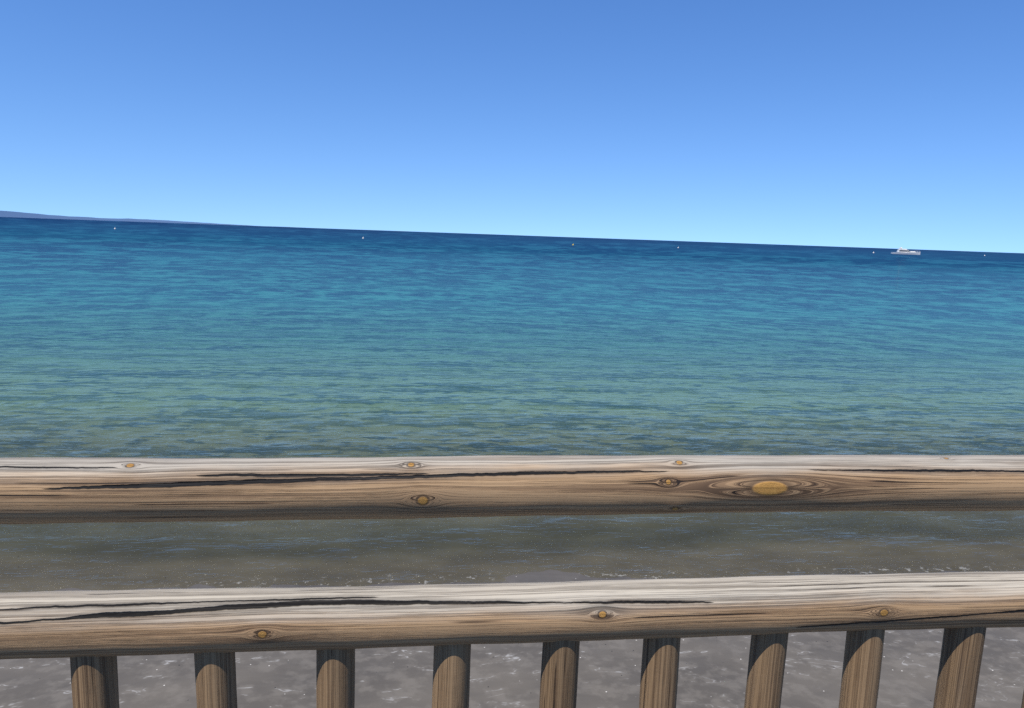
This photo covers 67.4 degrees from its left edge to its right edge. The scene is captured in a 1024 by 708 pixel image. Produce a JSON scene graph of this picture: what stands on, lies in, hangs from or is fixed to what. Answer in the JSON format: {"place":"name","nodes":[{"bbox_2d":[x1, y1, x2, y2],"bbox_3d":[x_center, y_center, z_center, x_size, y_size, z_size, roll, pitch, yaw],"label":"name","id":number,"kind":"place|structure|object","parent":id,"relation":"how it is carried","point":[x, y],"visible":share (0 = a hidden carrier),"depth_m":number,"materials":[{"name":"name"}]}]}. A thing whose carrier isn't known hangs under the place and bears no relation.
{"place":"outdoors","nodes":[
{"label":"outdoors","id":0,"kind":"place"},
{"bbox_2d":[0,211,300,227],"bbox_3d":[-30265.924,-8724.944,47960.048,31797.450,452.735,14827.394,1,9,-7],"label":"coast","id":1,"kind":"structure","parent":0,"point":[16,214],"depth_m":51714.81},
{"bbox_2d":[0,217,1023,592],"bbox_3d":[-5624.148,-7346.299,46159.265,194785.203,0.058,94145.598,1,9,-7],"label":"sea water","id":2,"kind":"structure","parent":0,"point":[122,339],"depth_m":14.18,"materials":[{"name":"blue liquid"}]},
{"bbox_2d":[891,247,919,254],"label":"motor yacht","id":3,"kind":"object","parent":2,"relation":"on","point":[900,250],"visible":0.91,"depth_m":379.39,"materials":[{"name":"grey"}]},
{"bbox_2d":[0,571,1023,658],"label":"lower rail","id":4,"kind":"object","parent":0,"point":[59,624],"visible":1,"depth_m":1.28,"materials":[{"name":"brown wood"}]},
{"bbox_2d":[0,455,1023,523],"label":"top rail","id":5,"kind":"object","parent":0,"point":[41,490],"visible":1,"depth_m":1.25,"materials":[{"name":"brown wood"}]},
{"bbox_2d":[0,568,1023,707],"bbox_3d":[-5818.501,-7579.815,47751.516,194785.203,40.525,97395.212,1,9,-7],"label":"beach ground","id":6,"kind":"structure","parent":0,"point":[712,672],"depth_m":4.32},
{"bbox_2d":[0,0,1023,252],"label":"sky","id":7,"kind":"structure","parent":0,"point":[892,124],"materials":[{"name":"blue"}]},
{"bbox_3d":[-0.244,1.151,1.405,4.600,0.111,0.109,1,9,-7],"label":"fence","id":8,"kind":"object","parent":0,"visible":0},
{"bbox_2d":[70,656,118,707],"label":"baluster","id":9,"kind":"object","parent":8,"relation":"attached to","point":[94,681],"visible":0.54,"depth_m":1.23,"materials":[{"name":"brown wood"}]},
{"bbox_2d":[194,652,236,707],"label":"baluster","id":10,"kind":"object","parent":8,"relation":"attached to","point":[215,678],"visible":0.64,"depth_m":1.25,"materials":[{"name":"brown wood"}]},
{"bbox_2d":[316,649,354,707],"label":"baluster","id":11,"kind":"object","parent":8,"relation":"attached to","point":[335,678],"visible":0.62,"depth_m":1.28,"materials":[{"name":"brown wood"}]},
{"bbox_2d":[432,644,470,707],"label":"baluster","id":12,"kind":"object","parent":8,"relation":"attached to","point":[451,677],"visible":0.61,"depth_m":1.30,"materials":[{"name":"brown wood"}]},
{"bbox_2d":[539,640,579,707],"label":"baluster","id":13,"kind":"object","parent":8,"relation":"attached to","point":[559,674],"visible":0.66,"depth_m":1.32,"materials":[{"name":"brown wood"}]},
{"bbox_2d":[639,638,680,707],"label":"baluster","id":14,"kind":"object","parent":8,"relation":"attached to","point":[659,673],"visible":0.66,"depth_m":1.35,"materials":[{"name":"brown wood"}]},
{"bbox_2d":[744,633,788,707],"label":"baluster","id":15,"kind":"object","parent":8,"relation":"attached to","point":[766,666],"visible":0.73,"depth_m":1.38,"materials":[{"name":"brown wood"}]},
{"bbox_2d":[839,629,884,707],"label":"baluster","id":16,"kind":"object","parent":8,"relation":"attached to","point":[862,663],"visible":0.74,"depth_m":1.40,"materials":[{"name":"brown wood"}]},
{"bbox_2d":[933,627,985,707],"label":"baluster","id":17,"kind":"object","parent":8,"relation":"attached to","point":[959,667],"visible":0.73,"depth_m":1.42,"materials":[{"name":"brown wood"}]},
{"bbox_2d":[1021,691,1023,707],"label":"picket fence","id":18,"kind":"object","parent":8,"relation":"attached to","point":[1022,705],"visible":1,"depth_m":1.50,"materials":[{"name":"brown wood"}]}
]}

